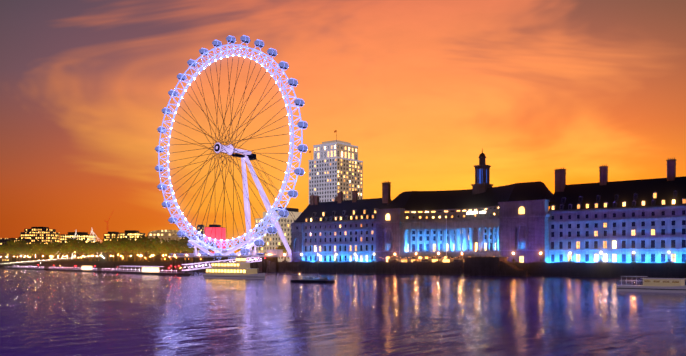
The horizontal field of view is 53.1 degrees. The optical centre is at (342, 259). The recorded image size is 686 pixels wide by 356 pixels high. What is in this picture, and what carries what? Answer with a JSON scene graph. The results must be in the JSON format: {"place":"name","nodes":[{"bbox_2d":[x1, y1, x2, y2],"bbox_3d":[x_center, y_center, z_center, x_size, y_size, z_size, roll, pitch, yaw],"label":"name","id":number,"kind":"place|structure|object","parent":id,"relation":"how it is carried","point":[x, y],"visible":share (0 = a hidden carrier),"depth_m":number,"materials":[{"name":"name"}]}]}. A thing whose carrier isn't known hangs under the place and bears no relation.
{"place":"outdoors","nodes":[
{"label":"outdoors","id":0,"kind":"place"},
{"bbox_2d":[0,238,19,260],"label":"office block","id":1,"kind":"structure","parent":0,"point":[3,241],"depth_m":859.75,"materials":[{"name":"grey"}]},
{"bbox_2d":[20,227,59,255],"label":"office block","id":2,"kind":"structure","parent":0,"point":[42,234],"depth_m":818.90,"materials":[{"name":"grey"}]},
{"bbox_2d":[60,232,95,251],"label":"office block","id":3,"kind":"structure","parent":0,"point":[86,236],"depth_m":838.62,"materials":[{"name":"yellow"}]},
{"bbox_2d":[104,232,118,251],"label":"office block","id":4,"kind":"structure","parent":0,"point":[109,235],"depth_m":897.11,"materials":[{"name":"yellow"}]},
{"bbox_2d":[119,230,144,254],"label":"office block","id":5,"kind":"structure","parent":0,"point":[130,234],"depth_m":855.68,"materials":[{"name":"yellow"}]},
{"bbox_2d":[12,251,275,261],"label":"string lights","id":6,"kind":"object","parent":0,"point":[165,257],"depth_m":591.10,"materials":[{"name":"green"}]},
{"bbox_2d":[148,230,190,241],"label":"building","id":7,"kind":"structure","parent":0,"point":[165,235],"depth_m":744.43,"materials":[{"name":"stone"}]},
{"bbox_2d":[197,225,204,240],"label":"building","id":8,"kind":"structure","parent":0,"point":[202,230],"depth_m":943.84,"materials":[{"name":"grey"}]},
{"bbox_2d":[205,225,225,252],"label":"building","id":9,"kind":"structure","parent":0,"point":[219,229],"depth_m":792.76,"materials":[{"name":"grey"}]},
{"bbox_2d":[241,239,264,249],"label":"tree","id":10,"kind":"object","parent":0,"point":[252,247],"visible":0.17,"depth_m":464.23,"materials":[{"name":"plant"}]},
{"bbox_2d":[308,130,362,203],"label":"office tower","id":11,"kind":"structure","parent":0,"point":[335,166],"depth_m":604.04,"materials":[{"name":"grey concrete"}]},
{"bbox_2d":[0,268,685,355],"bbox_3d":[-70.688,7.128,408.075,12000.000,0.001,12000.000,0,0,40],"label":"river","id":12,"kind":"structure","parent":0,"point":[65,313],"depth_m":85.93,"materials":[{"name":"purple liquid"}]},
{"bbox_2d":[0,230,102,267],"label":"footbridge","id":13,"kind":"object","parent":12,"relation":"on","point":[38,263],"visible":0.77,"depth_m":540.09,"materials":[{"name":"white"}]},
{"bbox_2d":[5,257,265,275],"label":"river pier","id":14,"kind":"structure","parent":12,"relation":"on","point":[150,270],"depth_m":342.26,"materials":[{"name":"white"}]},
{"bbox_2d":[203,251,264,278],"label":"trip boat","id":15,"kind":"object","parent":12,"relation":"on","point":[239,268],"visible":0.88,"depth_m":257.52,"materials":[{"name":"white"}]},
{"bbox_2d":[290,273,335,282],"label":"boat","id":16,"kind":"object","parent":12,"relation":"on","point":[320,280],"visible":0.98,"depth_m":210.29,"materials":[{"name":"grey"}]},
{"bbox_2d":[616,263,685,292],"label":"boat","id":17,"kind":"object","parent":12,"relation":"on","point":[669,285],"visible":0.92,"depth_m":148.95,"materials":[{"name":"white"}]},
{"bbox_2d":[0,257,685,277],"bbox_3d":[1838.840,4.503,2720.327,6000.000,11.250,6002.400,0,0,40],"label":"embankment wall","id":18,"kind":"structure","parent":0,"point":[484,266],"depth_m":315.13,"materials":[{"name":"stone"}]},
{"bbox_2d":[0,244,10,260],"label":"tree","id":19,"kind":"object","parent":18,"relation":"on","point":[1,249],"visible":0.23,"depth_m":617.31,"materials":[{"name":"green plant"}]},
{"bbox_2d":[3,244,15,260],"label":"tree","id":20,"kind":"object","parent":18,"relation":"on","point":[5,247],"visible":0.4,"depth_m":609.70,"materials":[{"name":"green plant"}]},
{"bbox_2d":[6,245,18,260],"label":"tree","id":21,"kind":"object","parent":18,"relation":"on","point":[13,251],"visible":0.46,"depth_m":602.78,"materials":[{"name":"green plant"}]},
{"bbox_2d":[6,237,31,260],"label":"tree","id":22,"kind":"object","parent":18,"relation":"on","point":[12,242],"visible":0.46,"depth_m":628.72,"materials":[{"name":"green plant"}]},
{"bbox_2d":[12,241,28,260],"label":"tree","id":23,"kind":"object","parent":18,"relation":"on","point":[21,244],"visible":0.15,"depth_m":598.45,"materials":[{"name":"green plant"}]},
{"bbox_2d":[14,245,32,260],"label":"tree","id":24,"kind":"object","parent":18,"relation":"on","point":[18,250],"visible":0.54,"depth_m":588.80,"materials":[{"name":"green plant"}]},
{"bbox_2d":[22,246,38,260],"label":"tree","id":25,"kind":"object","parent":18,"relation":"on","point":[32,252],"visible":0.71,"depth_m":580.57,"materials":[{"name":"green plant"}]},
{"bbox_2d":[31,241,50,259],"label":"tree","id":26,"kind":"object","parent":18,"relation":"on","point":[36,246],"visible":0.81,"depth_m":572.39,"materials":[{"name":"green plant"}]},
{"bbox_2d":[42,246,56,258],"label":"tree","id":27,"kind":"object","parent":18,"relation":"on","point":[45,250],"visible":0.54,"depth_m":566.12,"materials":[{"name":"green plant"}]},
{"bbox_2d":[41,241,57,260],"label":"tree","id":28,"kind":"object","parent":18,"relation":"on","point":[52,243],"visible":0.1,"depth_m":596.88,"materials":[{"name":"green plant"}]},
{"bbox_2d":[46,246,57,260],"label":"tree","id":29,"kind":"object","parent":18,"relation":"on","point":[50,250],"visible":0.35,"depth_m":558.52,"materials":[{"name":"green plant"}]},
{"bbox_2d":[52,243,64,259],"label":"tree","id":30,"kind":"object","parent":18,"relation":"on","point":[56,250],"visible":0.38,"depth_m":552.76,"materials":[{"name":"green plant"}]},
{"bbox_2d":[58,242,79,260],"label":"tree","id":31,"kind":"object","parent":18,"relation":"on","point":[62,249],"visible":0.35,"depth_m":544.90,"materials":[{"name":"green plant"}]},
{"bbox_2d":[63,237,87,260],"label":"tree","id":32,"kind":"object","parent":18,"relation":"on","point":[69,244],"visible":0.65,"depth_m":536.02,"materials":[{"name":"green plant"}]},
{"bbox_2d":[72,239,86,260],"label":"tree","id":33,"kind":"object","parent":18,"relation":"on","point":[79,246],"visible":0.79,"depth_m":530.57,"materials":[{"name":"green plant"}]},
{"bbox_2d":[7,255,163,260],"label":"street lights","id":34,"kind":"object","parent":18,"relation":"on","point":[92,259],"visible":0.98,"depth_m":502.96,"materials":[{"name":"yellow metal"}]},
{"bbox_2d":[84,242,94,260],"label":"tree","id":35,"kind":"object","parent":18,"relation":"on","point":[88,251],"visible":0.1,"depth_m":524.15,"materials":[{"name":"green plant"}]},
{"bbox_2d":[5,256,180,267],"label":"street lights","id":36,"kind":"object","parent":18,"relation":"on","point":[81,257],"visible":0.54,"depth_m":559.42,"materials":[{"name":"yellow metal"}]},
{"bbox_2d":[85,241,103,260],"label":"tree","id":37,"kind":"object","parent":18,"relation":"on","point":[90,247],"visible":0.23,"depth_m":515.83,"materials":[{"name":"green plant"}]},
{"bbox_2d":[93,240,114,260],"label":"tree","id":38,"kind":"object","parent":18,"relation":"on","point":[101,248],"visible":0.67,"depth_m":509.76,"materials":[{"name":"green plant"}]},
{"bbox_2d":[102,237,122,260],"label":"tree","id":39,"kind":"object","parent":18,"relation":"on","point":[107,244],"visible":0.5,"depth_m":504.14,"materials":[{"name":"green plant"}]},
{"bbox_2d":[110,236,138,260],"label":"tree","id":40,"kind":"object","parent":18,"relation":"on","point":[120,245],"visible":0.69,"depth_m":493.71,"materials":[{"name":"green plant"}]},
{"bbox_2d":[117,237,131,260],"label":"tree","id":41,"kind":"object","parent":18,"relation":"on","point":[127,250],"depth_m":515.67,"materials":[{"name":"green plant"}]},
{"bbox_2d":[124,241,137,260],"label":"tree","id":42,"kind":"object","parent":18,"relation":"on","point":[130,248],"visible":0.54,"depth_m":486.88,"materials":[{"name":"green plant"}]},
{"bbox_2d":[134,240,152,260],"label":"tree","id":43,"kind":"object","parent":18,"relation":"on","point":[139,246],"visible":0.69,"depth_m":480.48,"materials":[{"name":"green plant"}]},
{"bbox_2d":[133,235,159,260],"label":"tree","id":44,"kind":"object","parent":18,"relation":"on","point":[143,239],"visible":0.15,"depth_m":507.93,"materials":[{"name":"green plant"}]},
{"bbox_2d":[136,236,159,260],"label":"tree","id":45,"kind":"object","parent":18,"relation":"on","point":[148,240],"visible":0.06,"depth_m":548.06,"materials":[{"name":"green plant"}]},
{"bbox_2d":[143,244,160,260],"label":"tree","id":46,"kind":"object","parent":18,"relation":"on","point":[153,251],"visible":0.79,"depth_m":472.38,"materials":[{"name":"green plant"}]},
{"bbox_2d":[150,238,174,260],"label":"tree","id":47,"kind":"object","parent":18,"relation":"on","point":[159,246],"visible":0.71,"depth_m":464.31,"materials":[{"name":"green plant"}]},
{"bbox_2d":[163,240,184,255],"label":"tree","id":48,"kind":"object","parent":18,"relation":"on","point":[172,245],"visible":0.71,"depth_m":457.59,"materials":[{"name":"green plant"}]},
{"bbox_2d":[174,242,198,260],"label":"tree","id":49,"kind":"object","parent":18,"relation":"on","point":[184,247],"visible":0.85,"depth_m":449.25,"materials":[{"name":"green plant"}]},
{"bbox_2d":[179,234,204,261],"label":"tree","id":50,"kind":"object","parent":18,"relation":"on","point":[186,239],"visible":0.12,"depth_m":470.63,"materials":[{"name":"green plant"}]},
{"bbox_2d":[155,35,307,272],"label":"observation wheel","id":51,"kind":"object","parent":18,"relation":"on","point":[245,155],"visible":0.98,"depth_m":407.32,"materials":[{"name":"white metal"}]},
{"bbox_2d":[255,207,301,261],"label":"stone block","id":52,"kind":"structure","parent":18,"relation":"on","point":[272,241],"depth_m":569.51,"materials":[{"name":"grey stone"}]},
{"bbox_2d":[275,244,290,259],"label":"tree","id":53,"kind":"object","parent":18,"relation":"on","point":[284,248],"visible":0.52,"depth_m":459.74,"materials":[{"name":"green plant"}]},
{"bbox_2d":[174,252,669,260],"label":"street lights","id":54,"kind":"object","parent":18,"relation":"on","point":[438,257],"visible":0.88,"depth_m":319.89,"materials":[{"name":"yellow metal"}]},
{"bbox_2d":[446,211,446,258],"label":"flagstaff","id":55,"kind":"object","parent":18,"relation":"on","point":[446,234],"visible":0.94,"depth_m":337.38,"materials":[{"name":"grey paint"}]},
{"bbox_2d":[290,149,685,262],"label":"building","id":56,"kind":"structure","parent":18,"relation":"on","point":[644,220],"depth_m":316.43,"materials":[{"name":"stone"}]},
{"bbox_2d":[0,0,685,252],"label":"sky","id":57,"kind":"structure","parent":0,"point":[420,88],"materials":[{"name":"orange"}]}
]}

